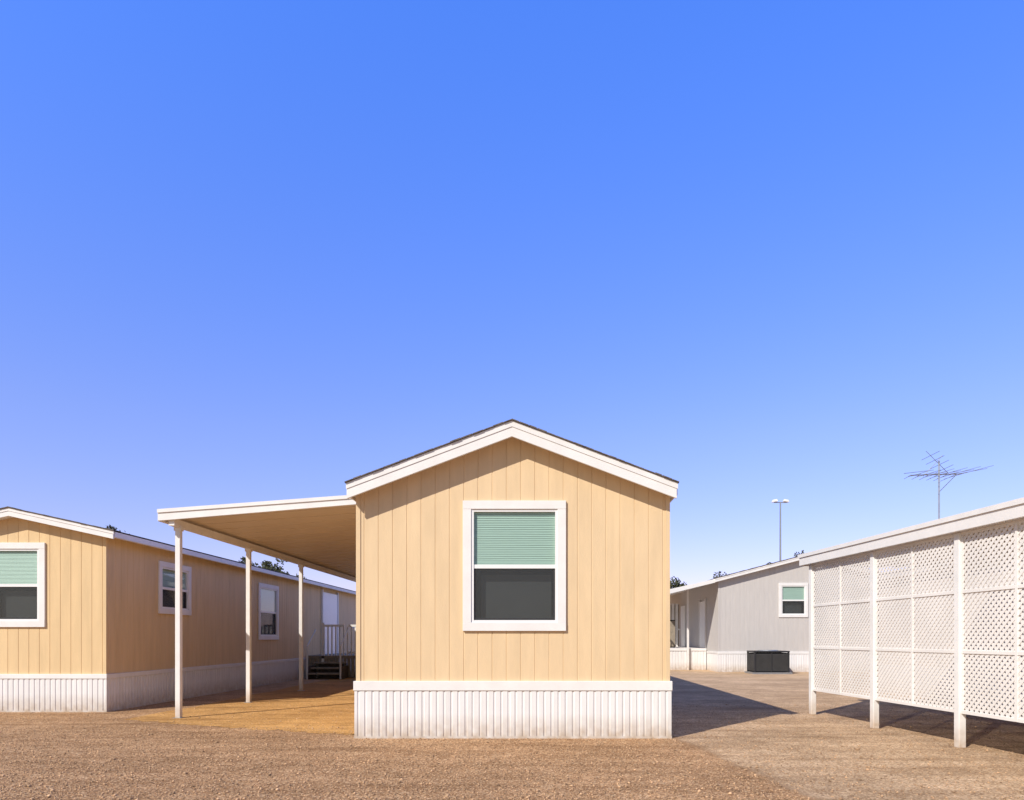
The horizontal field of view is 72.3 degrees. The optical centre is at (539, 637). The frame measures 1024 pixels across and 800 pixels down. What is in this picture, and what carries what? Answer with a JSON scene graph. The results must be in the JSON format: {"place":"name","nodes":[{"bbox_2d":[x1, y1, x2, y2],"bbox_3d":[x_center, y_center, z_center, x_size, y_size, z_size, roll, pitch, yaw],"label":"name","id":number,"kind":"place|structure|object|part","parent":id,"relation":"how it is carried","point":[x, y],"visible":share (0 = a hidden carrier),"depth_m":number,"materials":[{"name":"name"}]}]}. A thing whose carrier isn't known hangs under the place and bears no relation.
{"place":"outdoors","nodes":[
{"label":"outdoors","id":0,"kind":"place"},
{"bbox_2d":[0,670,1023,799],"bbox_3d":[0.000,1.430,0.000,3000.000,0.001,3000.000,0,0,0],"label":"ground","id":1,"kind":"structure","parent":0,"point":[695,689],"depth_m":8.52,"materials":[{"name":"brown gravel"}]},
{"bbox_2d":[0,679,106,710],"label":"front skirting","id":2,"kind":"object","parent":1,"relation":"on","point":[53,694],"visible":1,"depth_m":13.50,"materials":[{"name":"white metal"}]},
{"bbox_2d":[0,677,305,711],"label":"skirting bottom rail","id":3,"kind":"object","parent":1,"relation":"on","point":[150,703],"visible":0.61,"depth_m":14.84,"materials":[{"name":"white metal"}]},
{"bbox_2d":[0,658,319,678],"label":"skirting top rail","id":4,"kind":"object","parent":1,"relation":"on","point":[69,676],"visible":0.46,"depth_m":13.96,"materials":[{"name":"white paint"}]},
{"bbox_2d":[0,517,102,673],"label":"front wall","id":5,"kind":"structure","parent":4,"relation":"on","point":[68,639],"depth_m":13.53,"materials":[{"name":"beige paint"}]},
{"bbox_2d":[0,549,37,620],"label":"frame","id":6,"kind":"object","parent":5,"relation":"attached to","point":[37,584],"visible":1,"depth_m":13.51,"materials":[{"name":"white plastic"}]},
{"bbox_2d":[0,559,36,579],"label":"blind backing","id":7,"kind":"object","parent":6,"relation":"attached to","point":[17,567],"visible":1,"depth_m":13.59,"materials":[{"name":"green plastic"}]},
{"bbox_2d":[0,551,36,583],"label":"blind","id":8,"kind":"object","parent":6,"relation":"attached to","point":[23,559],"visible":1,"depth_m":13.56,"materials":[{"name":"green plastic"}]},
{"bbox_2d":[0,587,36,617],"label":"room","id":9,"kind":"object","parent":6,"relation":"attached to","point":[2,589],"visible":0.18,"depth_m":14.02,"materials":[{"name":"black"}]},
{"bbox_2d":[3,591,36,617],"bbox_3d":[-10.135,-0.650,13.697,0.760,0.530,0.005,0,0,0],"label":"window","id":10,"kind":"structure","parent":9,"relation":"attached to","point":[19,604],"depth_m":13.70,"materials":[{"name":"glass"}]},
{"bbox_2d":[0,584,36,586],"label":"meeting rail","id":11,"kind":"object","parent":6,"relation":"attached to","point":[18,585],"visible":1,"depth_m":13.52,"materials":[{"name":"white plastic"}]},
{"bbox_2d":[0,618,36,618],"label":"sash","id":12,"kind":"object","parent":6,"relation":"attached to","point":[18,618],"visible":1,"depth_m":13.54,"materials":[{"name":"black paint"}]},
{"bbox_2d":[0,543,45,626],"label":"trim","id":13,"kind":"structure","parent":5,"relation":"attached to","point":[41,548],"depth_m":13.49,"materials":[{"name":"white paint"}]},
{"bbox_2d":[103,537,107,673],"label":"corner trim","id":14,"kind":"structure","parent":4,"relation":"on","point":[105,605],"depth_m":13.52,"materials":[{"name":"beige paint"}]},
{"bbox_2d":[108,538,355,673],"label":"wall","id":15,"kind":"structure","parent":4,"relation":"on","point":[141,633],"depth_m":17.40,"materials":[{"name":"beige paint"}]},
{"bbox_2d":[158,561,191,614],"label":"trim","id":16,"kind":"structure","parent":15,"relation":"attached to","point":[161,564],"depth_m":15.74,"materials":[{"name":"white paint"}]},
{"bbox_2d":[162,567,187,609],"bbox_3d":[-8.425,-1.120,16.075,0.110,0.940,1.190,0,0,0],"label":"frame","id":17,"kind":"object","parent":15,"relation":"attached to","point":[186,579],"visible":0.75,"depth_m":16.62,"materials":[{"name":"white plastic"}]},
{"bbox_2d":[163,590,182,606],"bbox_3d":[-8.786,-1.120,16.075,0.609,0.930,1.180,0,0,0],"label":"room","id":18,"kind":"object","parent":17,"relation":"attached to","point":[168,592],"depth_m":16.66,"materials":[{"name":"black"}]},
{"bbox_2d":[163,594,174,605],"bbox_3d":[-8.557,-0.863,16.095,0.005,0.295,0.960,0,0,0],"label":"window","id":19,"kind":"structure","parent":18,"relation":"attached to","point":[168,599],"depth_m":16.12,"materials":[{"name":"glass"}]},
{"bbox_2d":[163,569,184,589],"bbox_3d":[-8.425,-1.331,16.075,0.010,0.418,1.100,0,0,0],"label":"blind","id":20,"kind":"object","parent":17,"relation":"attached to","point":[167,575],"visible":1,"depth_m":15.96,"materials":[{"name":"grey plastic"}]},
{"bbox_2d":[163,592,185,608],"bbox_3d":[-8.425,-0.890,16.075,0.046,0.390,1.100,0,0,0],"label":"sash","id":21,"kind":"object","parent":17,"relation":"attached to","point":[184,602],"visible":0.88,"depth_m":16.59,"materials":[{"name":"black paint"}]},
{"bbox_2d":[163,587,186,591],"bbox_3d":[-8.416,-1.113,16.075,0.068,0.055,1.100,0,0,0],"label":"meeting rail","id":22,"kind":"object","parent":17,"relation":"attached to","point":[168,588],"visible":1,"depth_m":15.92,"materials":[{"name":"white plastic"}]},
{"bbox_2d":[0,516,355,594],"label":"roof deck","id":23,"kind":"structure","parent":15,"relation":"on","point":[8,517],"depth_m":16.23,"materials":[{"name":"white paint"}]},
{"bbox_2d":[0,511,113,538],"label":"gable fascia","id":24,"kind":"structure","parent":23,"relation":"attached to","point":[55,523],"depth_m":13.30,"materials":[{"name":"white paint"}]},
{"bbox_2d":[0,508,113,533],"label":"gable fascia lip","id":25,"kind":"object","parent":24,"relation":"attached to","point":[56,519],"visible":1,"depth_m":13.29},
{"bbox_2d":[0,506,120,531],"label":"shingle tabs","id":26,"kind":"object","parent":23,"relation":"on","point":[60,518],"visible":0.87,"depth_m":13.27,"materials":[{"name":"concrete"}]},
{"bbox_2d":[1,507,355,591],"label":"shingles","id":27,"kind":"object","parent":23,"relation":"on","point":[193,550],"visible":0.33,"depth_m":16.52,"materials":[{"name":"concrete"}]},
{"bbox_2d":[114,532,355,593],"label":"eave fascia","id":28,"kind":"structure","parent":23,"relation":"attached to","point":[148,542],"depth_m":17.35,"materials":[{"name":"white paint"}]},
{"bbox_2d":[258,583,278,639],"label":"trim","id":29,"kind":"structure","parent":15,"relation":"attached to","point":[260,585],"depth_m":21.26,"materials":[{"name":"white paint"}]},
{"bbox_2d":[261,587,276,635],"bbox_3d":[-8.425,-0.800,21.615,0.110,1.480,1.350,0,0,0],"label":"frame","id":30,"kind":"object","parent":15,"relation":"attached to","point":[275,598],"visible":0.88,"depth_m":22.25,"materials":[{"name":"white plastic"}]},
{"bbox_2d":[261,613,272,633],"bbox_3d":[-8.786,-0.800,21.615,0.609,1.470,1.340,0,0,0],"label":"room","id":31,"kind":"object","parent":30,"relation":"attached to","point":[271,621],"depth_m":22.29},
{"bbox_2d":[261,616,269,633],"bbox_3d":[-8.557,-0.407,21.635,0.005,0.565,1.120,0,0,0],"label":"window","id":32,"kind":"structure","parent":31,"relation":"attached to","point":[265,624],"depth_m":21.82,"materials":[{"name":"glass"}]},
{"bbox_2d":[261,589,274,611],"bbox_3d":[-8.425,-1.150,21.615,0.010,0.678,1.260,0,0,0],"label":"blind","id":33,"kind":"object","parent":30,"relation":"attached to","point":[267,595],"visible":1,"depth_m":21.65,"materials":[{"name":"white plastic"}]},
{"bbox_2d":[261,614,275,634],"bbox_3d":[-8.425,-0.435,21.615,0.046,0.660,1.260,0,0,0],"label":"sash","id":34,"kind":"object","parent":30,"relation":"attached to","point":[274,626],"visible":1,"depth_m":22.21,"materials":[{"name":"black paint"}]},
{"bbox_2d":[261,611,275,613],"bbox_3d":[-8.416,-0.792,21.615,0.068,0.055,1.260,0,0,0],"label":"meeting rail","id":35,"kind":"object","parent":30,"relation":"attached to","point":[268,612],"visible":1,"depth_m":21.61,"materials":[{"name":"white plastic"}]},
{"bbox_2d":[321,589,338,654],"bbox_3d":[-8.354,-0.610,27.865,0.067,2.520,2.130,0,0,0],"label":"door trim","id":36,"kind":"structure","parent":15,"relation":"attached to","point":[322,618],"depth_m":26.80,"materials":[{"name":"white wood"}]},
{"bbox_2d":[323,592,337,653],"bbox_3d":[-8.363,-0.560,27.865,0.046,2.420,1.930,0,0,0],"label":"door","id":37,"kind":"structure","parent":15,"relation":"attached to","point":[330,609],"depth_m":27.87,"materials":[{"name":"white paint"}]},
{"bbox_2d":[107,659,319,709],"bbox_3d":[-8.366,1.088,25.750,0.011,0.684,24.500,0,0,0],"label":"skirting","id":38,"kind":"object","parent":1,"relation":"on","point":[123,692],"visible":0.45,"depth_m":16.84,"materials":[{"name":"white metal"}]},
{"bbox_2d":[124,677,355,734],"bbox_3d":[-4.970,1.426,18.430,4.619,0.001,16.258,0,0,0],"label":"sand pad","id":39,"kind":"object","parent":1,"relation":"on","point":[335,696],"visible":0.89,"depth_m":13.58,"materials":[{"name":"beige sand"}]},
{"bbox_2d":[157,495,355,717],"bbox_3d":[-4.550,-0.562,19.185,4.260,3.984,14.030,0,0,0],"label":"carport","id":40,"kind":"object","parent":39,"relation":"on","point":[317,533],"visible":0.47,"depth_m":13.94,"materials":[{"name":"paint"}]},
{"bbox_2d":[239,556,287,572],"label":"tree","id":41,"kind":"object","parent":1,"relation":"on","point":[266,565],"visible":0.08,"depth_m":61.72,"materials":[{"name":"green plant"}]},
{"bbox_2d":[269,568,306,578],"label":"tree","id":42,"kind":"object","parent":1,"relation":"on","point":[286,573],"depth_m":56.98,"materials":[{"name":"green plant"}]},
{"bbox_2d":[306,623,355,679],"bbox_3d":[-7.105,0.440,26.548,2.450,1.980,4.923,0,0,0],"label":"entry porch","id":43,"kind":"object","parent":1,"relation":"on","point":[340,665],"visible":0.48,"depth_m":25.00,"materials":[{"name":"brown wood"}]},
{"bbox_2d":[354,691,671,735],"bbox_3d":[-0.386,1.047,9.976,4.517,0.766,0.011,0,0,0],"label":"front skirting","id":44,"kind":"object","parent":1,"relation":"on","point":[512,713],"visible":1,"depth_m":9.97,"materials":[{"name":"white metal"}]},
{"bbox_2d":[353,681,671,690],"bbox_3d":[-0.386,0.681,18.978,4.545,0.135,18.044,0,0,0],"label":"skirting top rail","id":45,"kind":"object","parent":44,"relation":"on","point":[512,685],"visible":0.62,"depth_m":9.96,"materials":[{"name":"white paint"}]},
{"bbox_2d":[356,494,669,680],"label":"corner trim","id":46,"kind":"structure","parent":45,"relation":"on","point":[358,587],"depth_m":9.99,"materials":[{"name":"beige paint"}]},
{"bbox_2d":[361,437,665,680],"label":"front wall","id":47,"kind":"structure","parent":45,"relation":"on","point":[412,577],"depth_m":10.00,"materials":[{"name":"beige paint"}]},
{"bbox_2d":[463,501,565,630],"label":"trim","id":48,"kind":"structure","parent":47,"relation":"attached to","point":[468,506],"depth_m":9.96,"materials":[{"name":"white paint"}]},
{"bbox_2d":[471,509,557,622],"bbox_3d":[-0.364,-1.028,10.035,1.251,1.637,0.110,0,0,0],"label":"frame","id":49,"kind":"object","parent":47,"relation":"attached to","point":[473,511],"visible":0.88,"depth_m":9.98,"materials":[{"name":"white plastic"}]},
{"bbox_2d":[474,513,554,564],"bbox_3d":[-0.364,-1.418,10.035,1.161,0.757,0.010,0,0,0],"label":"blind","id":50,"kind":"object","parent":49,"relation":"attached to","point":[540,549],"visible":1,"depth_m":10.04,"materials":[{"name":"green plastic"}]},
{"bbox_2d":[474,569,554,619],"bbox_3d":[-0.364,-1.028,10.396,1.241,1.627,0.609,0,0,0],"label":"sash","id":51,"kind":"object","parent":49,"relation":"attached to","point":[479,572],"visible":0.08,"depth_m":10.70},
{"bbox_2d":[481,575,550,617],"bbox_3d":[-0.344,-0.597,10.168,1.021,0.644,0.005,0,0,0],"label":"window","id":52,"kind":"structure","parent":51,"relation":"attached to","point":[515,596],"depth_m":10.16,"materials":[{"name":"black glass"}]},
{"bbox_2d":[474,565,554,568],"bbox_3d":[-0.364,-1.021,10.026,1.161,0.055,0.068,0,0,0],"label":"meeting rail","id":53,"kind":"object","parent":49,"relation":"attached to","point":[514,566],"visible":1,"depth_m":9.99,"materials":[{"name":"white plastic"}]},
{"bbox_2d":[474,514,554,563],"bbox_3d":[-0.364,-1.400,10.058,1.161,0.804,0.004,0,0,0],"label":"blind backing","id":54,"kind":"object","parent":49,"relation":"attached to","point":[515,534],"visible":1,"depth_m":10.06,"materials":[{"name":"green plastic"}]},
{"bbox_2d":[354,736,671,737],"bbox_3d":[-0.385,1.415,18.981,4.531,0.030,18.038,0,0,0],"label":"skirting bottom rail","id":55,"kind":"object","parent":1,"relation":"on","point":[512,736],"visible":0.68,"depth_m":9.96,"materials":[{"name":"white metal"}]},
{"bbox_2d":[670,576,687,588],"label":"tree","id":56,"kind":"object","parent":1,"relation":"on","point":[675,584],"visible":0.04,"depth_m":60.71,"materials":[{"name":"green plant"}]},
{"bbox_2d":[670,604,705,669],"bbox_3d":[6.570,-0.195,34.190,1.740,3.250,5.780,0,0,0],"label":"side porch","id":57,"kind":"object","parent":1,"relation":"on","point":[678,658],"visible":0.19,"depth_m":31.33,"materials":[{"name":"white paint"}]},
{"bbox_2d":[670,579,714,669],"bbox_3d":[6.320,-0.520,36.600,1.980,3.900,14.800,0,0,0],"label":"awning","id":58,"kind":"object","parent":1,"relation":"on","point":[673,591],"visible":0.22,"depth_m":29.51,"materials":[{"name":"white paint"}]},
{"bbox_2d":[706,653,717,671],"bbox_3d":[7.476,1.025,38.685,0.011,0.810,18.630,0,0,0],"label":"skirting","id":59,"kind":"object","parent":1,"relation":"on","point":[711,661],"visible":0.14,"depth_m":30.32,"materials":[{"name":"white metal"}]},
{"bbox_2d":[713,571,726,577],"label":"tree","id":60,"kind":"object","parent":1,"relation":"on","point":[718,573],"depth_m":65.78,"materials":[{"name":"green plant"}]},
{"bbox_2d":[745,650,791,673],"bbox_3d":[9.175,0.955,28.175,1.550,0.950,1.150,0,0,0],"label":"air conditioner","id":61,"kind":"object","parent":1,"relation":"on","point":[768,661],"visible":1,"depth_m":27.70,"materials":[{"name":"metal"}]},
{"bbox_2d":[771,499,788,560],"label":"street lamp","id":62,"kind":"object","parent":1,"relation":"on","point":[784,501],"visible":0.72,"depth_m":59.94,"materials":[{"name":"metal"}]},
{"bbox_2d":[718,654,869,670],"bbox_3d":[11.200,1.025,29.375,7.460,0.810,0.011,0,0,0],"label":"front skirting","id":63,"kind":"object","parent":1,"relation":"on","point":[738,662],"visible":0.18,"depth_m":29.37,"materials":[{"name":"white metal"}]},
{"bbox_2d":[706,651,846,653],"bbox_3d":[11.200,0.620,38.678,7.488,0.100,18.644,0,0,0],"label":"skirting top rail","id":64,"kind":"object","parent":63,"relation":"on","point":[714,652],"visible":0.31,"depth_m":29.36,"materials":[{"name":"white paint"}]},
{"bbox_2d":[670,582,717,651],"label":"wall","id":65,"kind":"structure","parent":64,"relation":"on","point":[709,592],"depth_m":33.12,"materials":[{"name":"grey paint"}]},
{"bbox_2d":[681,601,703,647],"bbox_3d":[7.465,-0.610,34.300,0.050,2.120,5.400,0,0,0],"label":"door","id":66,"kind":"structure","parent":65,"relation":"attached to","point":[683,626],"depth_m":36.00,"materials":[{"name":"white plastic"}]},
{"bbox_2d":[699,599,706,647],"bbox_3d":[7.457,-0.660,32.100,0.075,2.220,1.200,0,0,0],"label":"door trim","id":67,"kind":"structure","parent":65,"relation":"attached to","point":[705,623],"depth_m":31.57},
{"bbox_2d":[718,581,719,651],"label":"corner trim","id":68,"kind":"structure","parent":64,"relation":"on","point":[718,616],"depth_m":29.39,"materials":[{"name":"grey paint"}]},
{"bbox_2d":[720,561,869,651],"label":"front wall","id":69,"kind":"structure","parent":64,"relation":"on","point":[750,619],"depth_m":29.40,"materials":[{"name":"grey paint"}]},
{"bbox_2d":[779,583,807,616],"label":"trim","id":70,"kind":"structure","parent":69,"relation":"attached to","point":[780,599],"depth_m":29.36,"materials":[{"name":"white paint"}]},
{"bbox_2d":[782,586,804,613],"bbox_3d":[10.635,-1.590,29.435,1.010,1.220,0.110,0,0,0],"label":"frame","id":71,"kind":"object","parent":69,"relation":"attached to","point":[804,594],"visible":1,"depth_m":29.38,"materials":[{"name":"white plastic"}]},
{"bbox_2d":[782,587,803,599],"bbox_3d":[10.635,-1.875,29.435,0.920,0.549,0.010,0,0,0],"label":"blind","id":72,"kind":"object","parent":71,"relation":"attached to","point":[796,593],"visible":1,"depth_m":29.43,"materials":[{"name":"green plastic"}]},
{"bbox_2d":[783,601,802,612],"bbox_3d":[10.635,-1.590,29.796,1.000,1.210,0.609,0,0,0],"label":"room","id":73,"kind":"object","parent":71,"relation":"attached to","point":[794,602],"visible":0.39,"depth_m":30.10,"materials":[{"name":"black"}]},
{"bbox_2d":[783,603,801,612],"bbox_3d":[10.655,-1.262,29.567,0.780,0.435,0.005,0,0,0],"label":"window","id":74,"kind":"structure","parent":73,"relation":"attached to","point":[792,607],"depth_m":29.57,"materials":[{"name":"glass"}]},
{"bbox_2d":[782,601,803,613],"bbox_3d":[10.635,-1.290,29.435,0.920,0.530,0.046,0,0,0],"label":"sash","id":75,"kind":"object","parent":71,"relation":"attached to","point":[792,613],"visible":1,"depth_m":29.41,"materials":[{"name":"black paint"}]},
{"bbox_2d":[718,671,869,671],"bbox_3d":[11.201,1.415,38.681,7.474,0.030,18.638,0,0,0],"label":"skirting bottom rail","id":76,"kind":"object","parent":1,"relation":"on","point":[790,671],"visible":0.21,"depth_m":29.36,"materials":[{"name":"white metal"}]},
{"bbox_2d":[809,519,1023,747],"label":"lattice fence","id":77,"kind":"object","parent":1,"relation":"on","point":[959,593],"visible":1,"depth_m":9.75,"materials":[{"name":"white paint"}]},
{"bbox_2d":[798,497,1023,567],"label":"patio cover","id":78,"kind":"object","parent":77,"relation":"on","point":[1001,513],"visible":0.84,"depth_m":9.81,"materials":[{"name":"white metal"}]},
{"bbox_2d":[904,451,993,518],"bbox_3d":[11.445,-1.957,20.168,2.148,6.774,1.743,0,0,-14],"label":"tv antenna","id":79,"kind":"object","parent":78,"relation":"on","point":[938,473],"visible":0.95,"depth_m":19.99,"materials":[{"name":"metal"}]},
{"bbox_2d":[879,665,1022,709],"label":"skirting","id":80,"kind":"object","parent":1,"relation":"on","point":[951,686],"depth_m":15.68,"materials":[{"name":"white metal"}]},
{"bbox_2d":[0,0,1023,590],"label":"sky","id":81,"kind":"structure","parent":0,"point":[747,255],"materials":[{"name":"blue"}]},
{"bbox_2d":[670,620,674,646],"bbox_3d":[6.225,-0.207,33.885,0.550,1.325,0.630,0,0,0],"label":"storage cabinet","id":82,"kind":"object","parent":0,"point":[672,633],"visible":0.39,"depth_m":33.57,"materials":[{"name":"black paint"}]},
{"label":"doors","id":83,"kind":"part","parent":82,"relation":"part of","materials":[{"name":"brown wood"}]},
{"bbox_2d":[879,560,1023,673],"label":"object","id":84,"kind":"object","parent":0,"point":[953,619],"depth_m":15.61,"materials":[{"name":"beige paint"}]},
{"bbox_3d":[-0.390,-2.528,19.018,4.588,0.982,18.464,0,0,0],"label":"roof deck","id":85,"kind":"object","parent":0,"visible":0},
{"bbox_2d":[344,419,678,481],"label":"shingle tabs","id":86,"kind":"object","parent":85,"relation":"on","point":[501,423],"visible":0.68,"depth_m":9.71,"materials":[{"name":"concrete"}]},
{"bbox_2d":[347,427,676,498],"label":"gable fascia","id":87,"kind":"structure","parent":85,"relation":"attached to","point":[497,437],"depth_m":9.75,"materials":[{"name":"white paint"}]},
{"bbox_2d":[346,421,677,488],"bbox_3d":[-0.390,-2.552,9.745,4.620,0.950,0.009,0,0,0],"label":"gable fascia lip","id":88,"kind":"object","parent":87,"relation":"attached to","point":[469,439],"visible":1,"depth_m":9.74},
{"bbox_2d":[345,420,678,482],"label":"shingles","id":89,"kind":"object","parent":85,"relation":"on","point":[498,425],"visible":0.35,"depth_m":9.73,"materials":[{"name":"concrete"}]},
{"bbox_2d":[351,489,677,502],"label":"eave fascia","id":90,"kind":"structure","parent":85,"relation":"attached to","point":[354,498],"depth_m":10.11,"materials":[{"name":"white paint"}]},
{"bbox_3d":[11.200,-2.420,38.720,7.832,0.108,19.060,0,0,0],"label":"eave fascia","id":91,"kind":"object","parent":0,"visible":0},
{"bbox_3d":[11.200,-2.930,38.718,7.792,1.133,19.064,0,0,0],"label":"roof deck","id":92,"kind":"object","parent":91,"relation":"on","visible":0},
{"bbox_2d":[715,558,869,581],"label":"gable fascia","id":93,"kind":"structure","parent":92,"relation":"attached to","point":[755,570],"depth_m":29.15,"materials":[{"name":"white paint"}]},
{"bbox_2d":[715,557,866,579],"bbox_3d":[11.200,-2.965,29.145,7.824,1.078,0.009,0,0,0],"label":"gable fascia lip","id":94,"kind":"object","parent":93,"relation":"attached to","point":[757,568],"visible":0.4,"depth_m":29.14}
]}

